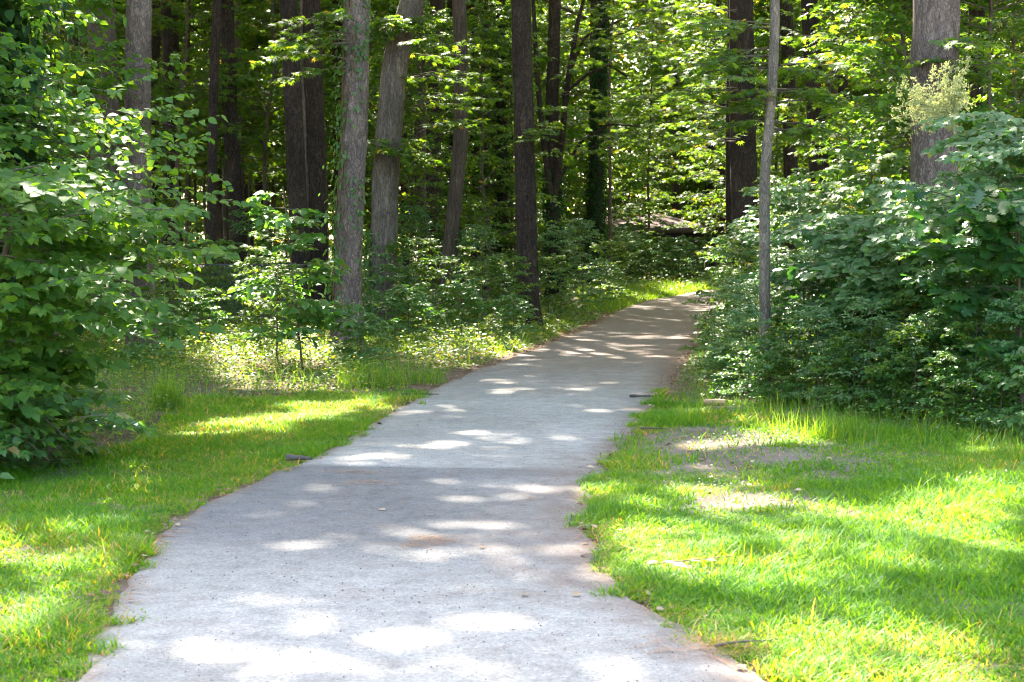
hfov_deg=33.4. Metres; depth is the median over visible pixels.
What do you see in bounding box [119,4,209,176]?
crowned maple
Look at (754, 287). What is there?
airy shrub
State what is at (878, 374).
bushy shrub
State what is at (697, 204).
beech tree
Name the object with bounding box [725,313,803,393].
leafy shrub
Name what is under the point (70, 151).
sweetgum tree
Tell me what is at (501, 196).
pine tree
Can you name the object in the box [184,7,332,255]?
crowned maple
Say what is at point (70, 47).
beech tree
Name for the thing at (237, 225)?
airy shrub
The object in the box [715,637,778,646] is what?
fallen stick
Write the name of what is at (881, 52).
sweetgum tree
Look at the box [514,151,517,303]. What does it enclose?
forest tree
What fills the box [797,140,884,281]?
maple sapling
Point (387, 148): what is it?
hardwood tree
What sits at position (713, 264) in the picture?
forest tree
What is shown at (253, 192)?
crowned maple
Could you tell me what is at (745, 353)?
bushy shrub
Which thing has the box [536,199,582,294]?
airy shrub
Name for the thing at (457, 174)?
hardwood tree
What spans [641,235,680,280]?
leafy shrub
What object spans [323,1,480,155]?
crowned maple
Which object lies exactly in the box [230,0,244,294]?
forest tree
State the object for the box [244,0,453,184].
crowned maple
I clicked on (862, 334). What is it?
leafy shrub
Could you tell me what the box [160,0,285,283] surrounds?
crowned maple
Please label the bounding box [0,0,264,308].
water oak tree
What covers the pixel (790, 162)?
pine tree
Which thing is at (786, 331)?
leafy shrub
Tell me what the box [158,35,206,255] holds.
crowned maple
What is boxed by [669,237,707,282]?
leafy shrub
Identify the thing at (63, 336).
bushy shrub
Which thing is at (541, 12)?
crowned maple
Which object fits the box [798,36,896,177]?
maple tree
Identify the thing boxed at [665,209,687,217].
maple sapling
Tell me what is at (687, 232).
shrub
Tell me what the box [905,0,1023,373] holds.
pine tree
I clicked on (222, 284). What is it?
bushy shrub
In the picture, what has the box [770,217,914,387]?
oak sapling
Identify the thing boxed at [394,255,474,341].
leafy shrub
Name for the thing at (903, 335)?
leafy shrub
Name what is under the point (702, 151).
beech tree
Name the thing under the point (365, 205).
beech tree
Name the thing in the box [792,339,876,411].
bushy shrub
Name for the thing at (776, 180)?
maple sapling
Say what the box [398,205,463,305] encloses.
airy shrub
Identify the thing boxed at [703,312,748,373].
airy shrub
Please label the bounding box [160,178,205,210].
crowned maple
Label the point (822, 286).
oak sapling
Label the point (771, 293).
maple sapling
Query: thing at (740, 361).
bushy shrub
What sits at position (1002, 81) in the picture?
sweetgum tree
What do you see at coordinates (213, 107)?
hardwood tree
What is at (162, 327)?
bushy shrub
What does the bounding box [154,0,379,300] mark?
crowned maple
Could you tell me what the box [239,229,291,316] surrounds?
leafy shrub
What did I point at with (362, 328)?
bushy shrub
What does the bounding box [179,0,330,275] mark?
crowned maple
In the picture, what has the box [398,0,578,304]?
beech tree
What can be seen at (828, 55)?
maple tree
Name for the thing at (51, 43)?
beech tree
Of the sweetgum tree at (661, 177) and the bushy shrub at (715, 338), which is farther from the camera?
the sweetgum tree at (661, 177)
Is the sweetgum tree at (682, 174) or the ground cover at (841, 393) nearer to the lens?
the ground cover at (841, 393)
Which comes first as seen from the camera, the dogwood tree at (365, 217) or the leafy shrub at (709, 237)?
the dogwood tree at (365, 217)
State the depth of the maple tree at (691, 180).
85.12 m
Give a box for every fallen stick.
[286,454,312,460]
[630,394,660,396]
[641,427,664,429]
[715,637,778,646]
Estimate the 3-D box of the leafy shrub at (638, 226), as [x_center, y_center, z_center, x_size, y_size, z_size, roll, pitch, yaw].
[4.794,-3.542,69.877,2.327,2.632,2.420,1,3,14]
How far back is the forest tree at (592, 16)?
61.97 m
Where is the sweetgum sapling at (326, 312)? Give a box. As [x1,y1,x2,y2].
[227,186,362,368]
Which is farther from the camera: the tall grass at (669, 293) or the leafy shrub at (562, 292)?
the tall grass at (669, 293)
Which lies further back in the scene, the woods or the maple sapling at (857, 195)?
the woods
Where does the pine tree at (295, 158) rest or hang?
on the ground at (776, 455)
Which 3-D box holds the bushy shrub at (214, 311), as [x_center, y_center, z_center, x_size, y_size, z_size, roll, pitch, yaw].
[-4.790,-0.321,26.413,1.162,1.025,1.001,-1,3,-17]
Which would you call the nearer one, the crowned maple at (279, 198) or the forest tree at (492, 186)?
the forest tree at (492, 186)
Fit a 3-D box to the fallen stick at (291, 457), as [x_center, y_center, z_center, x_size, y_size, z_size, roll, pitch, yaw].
[-1.553,0.854,12.490,0.202,0.054,0.059,1,3,12]
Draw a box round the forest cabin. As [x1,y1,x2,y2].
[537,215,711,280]
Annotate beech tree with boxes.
[28,7,124,153]
[29,2,122,178]
[328,0,516,294]
[328,31,443,256]
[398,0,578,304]
[398,31,514,231]
[481,35,608,273]
[508,53,642,284]
[570,71,692,213]
[606,82,702,217]
[667,16,808,260]
[679,73,774,224]
[681,121,775,235]
[684,0,836,253]
[756,61,859,214]
[773,0,1005,251]
[873,0,1023,176]
[961,0,1023,179]
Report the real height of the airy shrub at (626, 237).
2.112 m
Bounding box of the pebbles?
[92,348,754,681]
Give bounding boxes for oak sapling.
[361,251,423,338]
[628,239,669,283]
[667,241,696,277]
[687,239,714,280]
[706,237,805,343]
[731,228,841,375]
[740,263,842,379]
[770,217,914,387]
[876,185,1023,414]
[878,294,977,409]
[907,177,1023,428]
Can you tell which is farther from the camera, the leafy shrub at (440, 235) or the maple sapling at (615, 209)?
the maple sapling at (615, 209)
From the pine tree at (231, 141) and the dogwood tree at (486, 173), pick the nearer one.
the pine tree at (231, 141)
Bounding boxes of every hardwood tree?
[185,0,191,300]
[206,0,221,321]
[362,0,509,326]
[414,6,434,305]
[436,0,468,317]
[532,0,713,304]
[652,0,869,387]
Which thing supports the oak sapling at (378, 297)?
on the ground at (776, 455)
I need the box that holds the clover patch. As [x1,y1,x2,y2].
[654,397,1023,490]
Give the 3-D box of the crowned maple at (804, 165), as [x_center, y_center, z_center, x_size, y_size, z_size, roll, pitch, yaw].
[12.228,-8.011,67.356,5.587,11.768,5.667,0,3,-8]
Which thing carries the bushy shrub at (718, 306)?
on the ground at (776, 455)
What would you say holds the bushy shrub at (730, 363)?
on the ground at (776, 455)
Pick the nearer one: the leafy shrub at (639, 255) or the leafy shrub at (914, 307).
the leafy shrub at (914, 307)
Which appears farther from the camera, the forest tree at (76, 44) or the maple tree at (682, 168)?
the maple tree at (682, 168)
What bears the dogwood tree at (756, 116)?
on the ground at (776, 455)
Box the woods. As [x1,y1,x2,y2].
[157,0,1023,269]
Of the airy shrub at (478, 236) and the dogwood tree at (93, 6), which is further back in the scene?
the airy shrub at (478, 236)
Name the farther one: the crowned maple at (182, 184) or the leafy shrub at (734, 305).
the crowned maple at (182, 184)
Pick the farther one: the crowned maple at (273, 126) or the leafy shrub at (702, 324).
the crowned maple at (273, 126)
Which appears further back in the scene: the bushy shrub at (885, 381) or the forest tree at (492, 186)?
the forest tree at (492, 186)
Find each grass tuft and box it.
[120,367,198,410]
[322,353,417,389]
[404,361,450,384]
[645,406,708,426]
[789,405,885,440]
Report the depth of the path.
8.58 m
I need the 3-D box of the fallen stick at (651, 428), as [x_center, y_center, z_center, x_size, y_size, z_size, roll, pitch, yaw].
[1.209,0.748,14.651,0.205,0.020,0.067,0,3,0]
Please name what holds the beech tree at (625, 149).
on the ground at (776, 455)
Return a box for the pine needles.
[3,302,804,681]
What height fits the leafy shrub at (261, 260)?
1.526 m
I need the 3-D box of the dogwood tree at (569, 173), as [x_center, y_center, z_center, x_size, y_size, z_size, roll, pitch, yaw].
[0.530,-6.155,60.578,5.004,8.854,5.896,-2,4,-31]
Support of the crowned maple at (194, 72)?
on the ground at (776, 455)
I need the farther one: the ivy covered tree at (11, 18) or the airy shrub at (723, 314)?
the airy shrub at (723, 314)
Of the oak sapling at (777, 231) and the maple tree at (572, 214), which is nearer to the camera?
the oak sapling at (777, 231)
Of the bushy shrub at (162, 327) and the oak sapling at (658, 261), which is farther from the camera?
the oak sapling at (658, 261)
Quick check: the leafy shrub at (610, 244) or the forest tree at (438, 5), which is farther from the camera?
the leafy shrub at (610, 244)
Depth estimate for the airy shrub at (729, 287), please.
20.36 m
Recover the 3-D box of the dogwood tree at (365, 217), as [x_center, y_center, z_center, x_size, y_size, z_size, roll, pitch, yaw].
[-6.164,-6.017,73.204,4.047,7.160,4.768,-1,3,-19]
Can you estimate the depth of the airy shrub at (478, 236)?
35.27 m
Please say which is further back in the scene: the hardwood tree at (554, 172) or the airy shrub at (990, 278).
the hardwood tree at (554, 172)
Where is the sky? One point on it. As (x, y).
(577, 0)
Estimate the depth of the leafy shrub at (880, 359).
18.25 m
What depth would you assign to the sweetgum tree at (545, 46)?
51.28 m
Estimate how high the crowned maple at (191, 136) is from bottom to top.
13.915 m
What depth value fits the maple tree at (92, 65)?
21.47 m
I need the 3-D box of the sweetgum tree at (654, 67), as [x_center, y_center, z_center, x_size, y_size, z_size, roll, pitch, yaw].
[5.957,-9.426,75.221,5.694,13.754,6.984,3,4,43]
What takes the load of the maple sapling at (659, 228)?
on the ground at (776, 455)
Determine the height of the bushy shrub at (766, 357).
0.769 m
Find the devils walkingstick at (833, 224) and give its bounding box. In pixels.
[776,206,947,366]
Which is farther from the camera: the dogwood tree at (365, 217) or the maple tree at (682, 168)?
the maple tree at (682, 168)
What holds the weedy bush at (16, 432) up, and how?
on the ground at (776, 455)
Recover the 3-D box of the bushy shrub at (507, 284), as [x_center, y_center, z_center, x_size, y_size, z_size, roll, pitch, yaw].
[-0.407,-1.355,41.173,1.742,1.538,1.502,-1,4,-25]
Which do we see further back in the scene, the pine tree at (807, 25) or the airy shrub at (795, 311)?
the pine tree at (807, 25)
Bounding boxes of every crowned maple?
[45,11,207,165]
[46,2,242,182]
[87,0,281,300]
[116,1,204,200]
[116,2,201,167]
[118,2,203,196]
[119,0,283,275]
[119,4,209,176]
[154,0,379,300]
[156,3,332,294]
[157,23,204,279]
[158,0,266,284]
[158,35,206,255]
[159,2,220,181]
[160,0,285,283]
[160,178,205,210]
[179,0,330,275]
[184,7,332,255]
[191,84,254,218]
[192,1,331,274]
[197,0,284,186]
[201,143,288,211]
[242,2,413,185]
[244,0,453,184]
[245,39,328,262]
[252,145,287,206]
[253,30,286,263]
[262,2,379,182]
[276,0,414,187]
[276,6,384,287]
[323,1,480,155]
[328,8,410,271]
[468,0,585,178]
[633,76,702,214]
[756,6,888,167]
[992,16,1023,175]
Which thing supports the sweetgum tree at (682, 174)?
on the ground at (776, 455)
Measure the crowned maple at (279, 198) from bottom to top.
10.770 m
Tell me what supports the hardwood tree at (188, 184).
on the ground at (776, 455)
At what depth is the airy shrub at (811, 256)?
19.04 m
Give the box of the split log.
[703,399,725,405]
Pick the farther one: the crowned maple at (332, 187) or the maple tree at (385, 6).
the crowned maple at (332, 187)
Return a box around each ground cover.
[19,294,600,449]
[157,265,1015,319]
[668,317,1021,440]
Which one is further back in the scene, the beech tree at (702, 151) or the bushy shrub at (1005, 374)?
the beech tree at (702, 151)
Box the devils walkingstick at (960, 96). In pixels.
[843,56,1006,346]
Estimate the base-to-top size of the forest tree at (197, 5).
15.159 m
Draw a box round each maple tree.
[20,22,124,196]
[29,1,206,225]
[326,0,490,284]
[373,5,508,228]
[449,11,592,283]
[513,4,629,237]
[629,0,755,224]
[641,0,859,227]
[659,3,804,233]
[664,112,704,223]
[752,0,1023,199]
[782,0,998,213]
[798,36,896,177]
[826,0,1023,203]
[960,5,1023,143]
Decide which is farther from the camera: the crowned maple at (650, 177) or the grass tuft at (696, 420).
the crowned maple at (650, 177)
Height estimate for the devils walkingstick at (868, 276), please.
1.800 m
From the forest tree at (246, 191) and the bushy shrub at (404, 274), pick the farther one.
the forest tree at (246, 191)
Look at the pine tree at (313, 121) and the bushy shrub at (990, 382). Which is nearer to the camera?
the bushy shrub at (990, 382)
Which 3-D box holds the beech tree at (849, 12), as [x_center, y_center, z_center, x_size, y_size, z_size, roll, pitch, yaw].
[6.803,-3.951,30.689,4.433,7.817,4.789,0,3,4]
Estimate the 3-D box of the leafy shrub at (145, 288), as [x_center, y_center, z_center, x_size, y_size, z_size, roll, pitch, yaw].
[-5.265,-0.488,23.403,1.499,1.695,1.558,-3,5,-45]
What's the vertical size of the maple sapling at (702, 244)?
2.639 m
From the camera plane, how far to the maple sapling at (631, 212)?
65.98 m
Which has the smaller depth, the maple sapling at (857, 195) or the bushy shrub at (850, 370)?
the bushy shrub at (850, 370)
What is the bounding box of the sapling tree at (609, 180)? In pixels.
[607,0,614,280]
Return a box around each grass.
[0,386,1023,681]
[572,279,721,314]
[666,349,1023,461]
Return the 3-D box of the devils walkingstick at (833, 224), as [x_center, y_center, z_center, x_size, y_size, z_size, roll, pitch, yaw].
[4.184,-0.513,19.514,2.473,2.036,2.305,1,3,21]
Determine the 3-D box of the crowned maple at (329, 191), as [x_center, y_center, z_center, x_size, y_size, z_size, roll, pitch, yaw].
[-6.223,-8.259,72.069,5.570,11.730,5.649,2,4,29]
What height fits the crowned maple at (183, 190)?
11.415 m
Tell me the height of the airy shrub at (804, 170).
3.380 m
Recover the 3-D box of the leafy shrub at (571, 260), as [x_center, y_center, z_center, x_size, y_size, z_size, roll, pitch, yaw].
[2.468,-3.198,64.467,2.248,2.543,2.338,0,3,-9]
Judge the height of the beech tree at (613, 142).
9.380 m
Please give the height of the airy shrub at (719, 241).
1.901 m
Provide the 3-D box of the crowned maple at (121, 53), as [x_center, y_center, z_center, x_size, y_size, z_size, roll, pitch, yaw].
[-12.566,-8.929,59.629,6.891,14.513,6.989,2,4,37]
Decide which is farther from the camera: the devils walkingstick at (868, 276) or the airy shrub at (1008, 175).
the airy shrub at (1008, 175)
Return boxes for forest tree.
[69,4,85,301]
[151,0,159,241]
[159,0,178,296]
[160,0,212,285]
[181,4,258,67]
[183,1,240,282]
[191,27,277,261]
[198,33,279,273]
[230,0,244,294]
[251,36,264,283]
[321,10,328,258]
[328,0,381,212]
[341,1,446,283]
[421,0,444,287]
[444,0,484,227]
[489,0,497,298]
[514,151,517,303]
[543,0,678,173]
[663,0,769,278]
[717,1,727,283]
[830,15,837,179]
[837,0,847,204]
[959,15,1005,85]
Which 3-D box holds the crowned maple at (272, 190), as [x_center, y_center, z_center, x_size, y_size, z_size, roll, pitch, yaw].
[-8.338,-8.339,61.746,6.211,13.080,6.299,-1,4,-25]
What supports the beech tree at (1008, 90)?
on the ground at (776, 455)
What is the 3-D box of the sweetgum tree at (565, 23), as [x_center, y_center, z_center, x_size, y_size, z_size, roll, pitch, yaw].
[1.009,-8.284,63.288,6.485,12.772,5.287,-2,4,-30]
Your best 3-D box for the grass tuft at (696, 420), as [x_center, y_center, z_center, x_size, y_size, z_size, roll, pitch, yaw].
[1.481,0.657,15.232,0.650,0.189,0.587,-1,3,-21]
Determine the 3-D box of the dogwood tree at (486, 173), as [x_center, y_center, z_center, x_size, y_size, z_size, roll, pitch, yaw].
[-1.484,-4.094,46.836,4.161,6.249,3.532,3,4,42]
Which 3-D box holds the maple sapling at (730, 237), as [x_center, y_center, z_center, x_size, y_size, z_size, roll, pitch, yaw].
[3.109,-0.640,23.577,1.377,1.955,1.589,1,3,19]
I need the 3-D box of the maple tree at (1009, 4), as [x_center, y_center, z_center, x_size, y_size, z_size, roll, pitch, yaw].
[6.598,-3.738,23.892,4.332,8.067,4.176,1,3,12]
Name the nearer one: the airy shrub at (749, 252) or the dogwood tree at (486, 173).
the airy shrub at (749, 252)
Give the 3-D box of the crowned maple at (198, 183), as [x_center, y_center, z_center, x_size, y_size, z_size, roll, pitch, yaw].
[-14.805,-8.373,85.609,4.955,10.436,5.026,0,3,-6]
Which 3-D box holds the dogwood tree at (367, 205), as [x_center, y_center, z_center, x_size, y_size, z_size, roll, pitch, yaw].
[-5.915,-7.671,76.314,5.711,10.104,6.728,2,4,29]
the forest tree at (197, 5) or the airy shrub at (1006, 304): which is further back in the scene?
the forest tree at (197, 5)
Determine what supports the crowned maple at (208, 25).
on the ground at (776, 455)
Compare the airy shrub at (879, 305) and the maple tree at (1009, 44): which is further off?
the maple tree at (1009, 44)
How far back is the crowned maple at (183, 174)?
60.88 m
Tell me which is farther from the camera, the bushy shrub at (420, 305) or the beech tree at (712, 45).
the beech tree at (712, 45)
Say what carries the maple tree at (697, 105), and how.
on the ground at (776, 455)
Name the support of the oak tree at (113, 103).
on the ground at (776, 455)
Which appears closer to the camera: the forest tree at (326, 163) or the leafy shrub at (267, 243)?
the leafy shrub at (267, 243)
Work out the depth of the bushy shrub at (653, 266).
75.85 m
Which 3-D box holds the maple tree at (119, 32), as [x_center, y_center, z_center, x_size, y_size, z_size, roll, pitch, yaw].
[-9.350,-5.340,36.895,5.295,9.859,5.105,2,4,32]
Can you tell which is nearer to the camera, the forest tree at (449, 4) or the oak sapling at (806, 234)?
the oak sapling at (806, 234)
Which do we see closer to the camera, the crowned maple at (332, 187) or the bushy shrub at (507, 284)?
the bushy shrub at (507, 284)
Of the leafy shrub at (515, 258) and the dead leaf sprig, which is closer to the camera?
the dead leaf sprig
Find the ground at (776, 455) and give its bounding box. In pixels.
[0,249,1023,681]
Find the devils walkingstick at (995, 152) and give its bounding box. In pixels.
[917,111,1023,378]
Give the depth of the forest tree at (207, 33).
74.76 m
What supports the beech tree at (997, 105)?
on the ground at (776, 455)
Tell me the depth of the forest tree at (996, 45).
86.75 m
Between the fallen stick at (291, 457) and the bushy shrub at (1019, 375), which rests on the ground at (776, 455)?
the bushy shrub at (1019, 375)
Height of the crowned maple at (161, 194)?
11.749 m
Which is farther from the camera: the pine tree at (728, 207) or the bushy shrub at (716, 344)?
the pine tree at (728, 207)
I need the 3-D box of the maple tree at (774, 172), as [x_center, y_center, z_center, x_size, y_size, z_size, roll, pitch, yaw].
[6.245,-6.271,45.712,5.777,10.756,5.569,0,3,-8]
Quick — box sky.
[181,0,1002,248]
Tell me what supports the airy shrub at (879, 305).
on the ground at (776, 455)
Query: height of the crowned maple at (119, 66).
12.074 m
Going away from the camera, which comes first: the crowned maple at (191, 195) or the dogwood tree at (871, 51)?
the dogwood tree at (871, 51)
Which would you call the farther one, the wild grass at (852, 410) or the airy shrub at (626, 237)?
the airy shrub at (626, 237)
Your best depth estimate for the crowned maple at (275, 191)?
92.85 m
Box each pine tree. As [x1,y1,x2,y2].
[124,0,158,348]
[161,0,181,303]
[220,0,246,303]
[249,0,373,352]
[279,0,312,321]
[299,0,331,305]
[470,0,480,287]
[481,0,492,296]
[490,0,513,298]
[511,0,563,331]
[536,0,758,273]
[634,3,678,218]
[705,2,712,271]
[725,0,731,284]
[780,0,798,252]
[801,0,832,281]
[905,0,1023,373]
[965,0,984,147]
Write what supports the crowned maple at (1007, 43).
on the ground at (776, 455)
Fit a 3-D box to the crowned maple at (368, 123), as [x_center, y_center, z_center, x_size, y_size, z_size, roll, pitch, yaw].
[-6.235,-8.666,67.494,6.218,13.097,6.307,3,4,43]
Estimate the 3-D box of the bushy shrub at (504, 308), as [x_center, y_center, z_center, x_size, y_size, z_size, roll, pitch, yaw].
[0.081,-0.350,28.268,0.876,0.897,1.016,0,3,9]
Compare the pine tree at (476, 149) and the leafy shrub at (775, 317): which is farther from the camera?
the pine tree at (476, 149)
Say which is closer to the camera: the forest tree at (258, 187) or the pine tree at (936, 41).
the pine tree at (936, 41)
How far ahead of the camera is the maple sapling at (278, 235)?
22.24 m
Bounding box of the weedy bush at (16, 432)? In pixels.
[0,403,67,472]
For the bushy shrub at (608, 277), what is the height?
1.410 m
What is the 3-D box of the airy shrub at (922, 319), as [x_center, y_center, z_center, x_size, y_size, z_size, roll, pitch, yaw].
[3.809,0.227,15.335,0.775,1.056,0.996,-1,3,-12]
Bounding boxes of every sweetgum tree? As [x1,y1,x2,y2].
[14,6,121,168]
[407,0,572,203]
[468,0,623,276]
[582,0,710,277]
[623,76,707,222]
[630,9,704,218]
[678,0,780,194]
[754,0,895,188]
[755,0,966,189]
[827,14,910,182]
[991,14,1023,108]
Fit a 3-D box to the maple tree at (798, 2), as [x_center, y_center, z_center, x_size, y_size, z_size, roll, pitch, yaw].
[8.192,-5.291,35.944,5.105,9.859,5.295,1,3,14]
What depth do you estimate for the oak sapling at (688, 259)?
73.28 m
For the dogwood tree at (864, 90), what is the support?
on the ground at (776, 455)
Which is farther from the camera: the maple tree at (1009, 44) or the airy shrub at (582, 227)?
the airy shrub at (582, 227)
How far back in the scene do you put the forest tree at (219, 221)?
60.87 m
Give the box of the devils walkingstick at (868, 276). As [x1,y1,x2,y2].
[799,225,984,396]
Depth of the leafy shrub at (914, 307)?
16.90 m
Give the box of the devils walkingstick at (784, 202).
[726,183,894,345]
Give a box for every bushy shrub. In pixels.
[44,301,89,342]
[108,296,189,368]
[168,287,231,347]
[199,262,271,323]
[331,306,396,368]
[362,256,432,318]
[370,282,445,346]
[425,278,498,336]
[463,254,517,310]
[492,292,541,339]
[579,257,627,302]
[583,222,658,284]
[635,247,667,280]
[653,234,706,283]
[698,326,743,356]
[699,339,753,391]
[701,318,752,353]
[712,298,735,350]
[712,340,758,393]
[732,339,754,379]
[736,346,791,398]
[742,335,810,404]
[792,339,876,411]
[819,318,888,391]
[858,341,933,417]
[865,345,925,392]
[915,345,1006,426]
[953,355,1023,435]
[973,322,1018,407]
[983,346,1023,438]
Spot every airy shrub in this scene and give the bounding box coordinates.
[217,206,289,306]
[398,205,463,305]
[447,224,515,316]
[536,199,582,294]
[537,224,608,315]
[551,218,619,310]
[603,230,656,292]
[686,230,757,338]
[702,230,771,331]
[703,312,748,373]
[704,277,758,370]
[714,304,789,401]
[721,278,783,377]
[726,278,758,331]
[758,192,818,254]
[766,302,846,397]
[772,168,834,251]
[778,305,859,406]
[788,241,868,381]
[805,169,901,282]
[808,242,930,397]
[824,296,921,414]
[880,308,979,413]
[928,273,1018,406]
[963,135,1023,285]
[965,290,1023,429]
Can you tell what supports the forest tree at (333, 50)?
on the ground at (776, 455)
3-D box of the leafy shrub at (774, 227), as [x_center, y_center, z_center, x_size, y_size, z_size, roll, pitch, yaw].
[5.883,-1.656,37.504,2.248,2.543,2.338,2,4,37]
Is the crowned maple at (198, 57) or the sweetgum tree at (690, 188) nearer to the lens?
the crowned maple at (198, 57)
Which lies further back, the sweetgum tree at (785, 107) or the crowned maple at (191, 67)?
the crowned maple at (191, 67)
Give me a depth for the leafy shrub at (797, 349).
19.17 m
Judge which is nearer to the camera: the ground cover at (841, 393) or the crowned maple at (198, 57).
the ground cover at (841, 393)
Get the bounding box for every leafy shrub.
[91,248,182,358]
[155,256,223,345]
[166,237,251,326]
[209,254,293,346]
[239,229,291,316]
[362,235,454,326]
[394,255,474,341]
[420,233,484,314]
[471,254,540,331]
[482,228,544,299]
[509,253,586,322]
[564,224,587,283]
[577,239,636,298]
[606,222,659,280]
[612,232,655,283]
[627,236,657,282]
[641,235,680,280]
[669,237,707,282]
[677,317,741,383]
[681,265,744,341]
[693,238,771,318]
[704,235,711,267]
[721,273,797,347]
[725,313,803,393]
[750,325,819,404]
[757,302,819,385]
[770,210,810,261]
[810,329,884,412]
[835,283,931,390]
[863,323,955,419]
[866,281,963,399]
[917,317,1015,432]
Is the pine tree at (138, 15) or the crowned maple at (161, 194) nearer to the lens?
the pine tree at (138, 15)
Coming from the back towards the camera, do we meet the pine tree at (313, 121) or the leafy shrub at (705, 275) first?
the pine tree at (313, 121)
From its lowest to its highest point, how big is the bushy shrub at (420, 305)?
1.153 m
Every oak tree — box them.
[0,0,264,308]
[87,0,125,303]
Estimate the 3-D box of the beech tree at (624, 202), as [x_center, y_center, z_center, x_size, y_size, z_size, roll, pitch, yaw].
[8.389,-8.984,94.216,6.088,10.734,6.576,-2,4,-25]
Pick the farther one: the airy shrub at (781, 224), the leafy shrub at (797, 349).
the airy shrub at (781, 224)
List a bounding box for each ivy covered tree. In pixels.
[0,0,126,382]
[582,0,612,286]
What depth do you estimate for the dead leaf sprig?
8.26 m
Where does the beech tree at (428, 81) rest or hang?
on the ground at (776, 455)
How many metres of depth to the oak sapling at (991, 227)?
14.33 m
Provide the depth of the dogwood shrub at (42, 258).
12.06 m
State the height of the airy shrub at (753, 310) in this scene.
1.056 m
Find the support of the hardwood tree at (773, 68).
on the ground at (776, 455)
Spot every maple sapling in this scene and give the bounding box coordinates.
[73,252,163,341]
[158,202,232,316]
[215,225,319,363]
[438,228,513,327]
[575,205,633,270]
[605,203,658,274]
[650,222,682,281]
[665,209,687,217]
[694,224,758,333]
[699,224,711,269]
[707,232,758,309]
[722,175,813,273]
[737,282,810,377]
[771,311,834,406]
[787,181,870,331]
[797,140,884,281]
[821,148,906,281]
[863,288,938,411]
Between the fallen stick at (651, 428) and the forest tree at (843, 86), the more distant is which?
the forest tree at (843, 86)
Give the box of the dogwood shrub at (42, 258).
[0,156,240,450]
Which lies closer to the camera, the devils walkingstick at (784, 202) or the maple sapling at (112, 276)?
the devils walkingstick at (784, 202)
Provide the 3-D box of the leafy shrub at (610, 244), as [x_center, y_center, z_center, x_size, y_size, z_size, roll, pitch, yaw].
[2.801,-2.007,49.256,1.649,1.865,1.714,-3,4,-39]
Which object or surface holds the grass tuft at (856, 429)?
on the ground at (776, 455)
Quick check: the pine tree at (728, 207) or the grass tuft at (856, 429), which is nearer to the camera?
the grass tuft at (856, 429)
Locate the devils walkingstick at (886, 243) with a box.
[844,170,1023,397]
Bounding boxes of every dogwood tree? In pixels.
[21,0,196,337]
[328,109,444,237]
[328,171,408,251]
[398,81,514,301]
[464,45,602,247]
[565,86,663,245]
[709,102,799,212]
[784,0,1017,279]
[799,59,910,169]
[878,0,1023,181]
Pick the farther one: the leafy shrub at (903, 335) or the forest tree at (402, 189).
the forest tree at (402, 189)
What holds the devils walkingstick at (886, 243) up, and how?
on the ground at (776, 455)
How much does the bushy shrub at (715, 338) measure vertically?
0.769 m
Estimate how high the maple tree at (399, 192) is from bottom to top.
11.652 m
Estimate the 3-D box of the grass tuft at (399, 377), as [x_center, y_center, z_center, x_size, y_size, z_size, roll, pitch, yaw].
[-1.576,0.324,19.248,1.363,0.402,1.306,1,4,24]
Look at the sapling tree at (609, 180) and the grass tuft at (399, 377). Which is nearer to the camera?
the grass tuft at (399, 377)
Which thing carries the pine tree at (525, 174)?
on the ground at (776, 455)
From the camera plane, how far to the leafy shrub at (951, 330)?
14.61 m
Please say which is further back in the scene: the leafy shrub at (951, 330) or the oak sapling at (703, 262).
the oak sapling at (703, 262)
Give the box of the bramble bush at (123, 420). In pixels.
[0,381,156,478]
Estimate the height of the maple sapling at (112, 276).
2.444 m
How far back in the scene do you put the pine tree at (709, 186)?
83.51 m
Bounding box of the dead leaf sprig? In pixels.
[646,556,731,567]
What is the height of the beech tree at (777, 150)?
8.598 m
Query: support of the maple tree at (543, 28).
on the ground at (776, 455)
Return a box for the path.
[76,290,766,681]
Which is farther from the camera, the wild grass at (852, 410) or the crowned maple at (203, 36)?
the crowned maple at (203, 36)
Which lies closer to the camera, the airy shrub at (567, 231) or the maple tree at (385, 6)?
the airy shrub at (567, 231)
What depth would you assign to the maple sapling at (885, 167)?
21.77 m
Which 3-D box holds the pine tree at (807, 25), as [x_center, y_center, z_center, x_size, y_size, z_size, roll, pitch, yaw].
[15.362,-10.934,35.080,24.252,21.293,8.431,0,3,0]
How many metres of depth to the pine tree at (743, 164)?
33.57 m
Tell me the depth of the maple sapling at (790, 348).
16.83 m
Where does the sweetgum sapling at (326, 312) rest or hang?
on the ground at (776, 455)
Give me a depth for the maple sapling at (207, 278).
30.36 m
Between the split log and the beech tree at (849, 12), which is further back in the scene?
the beech tree at (849, 12)
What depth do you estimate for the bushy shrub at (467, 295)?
28.79 m
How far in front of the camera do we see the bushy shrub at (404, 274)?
34.26 m

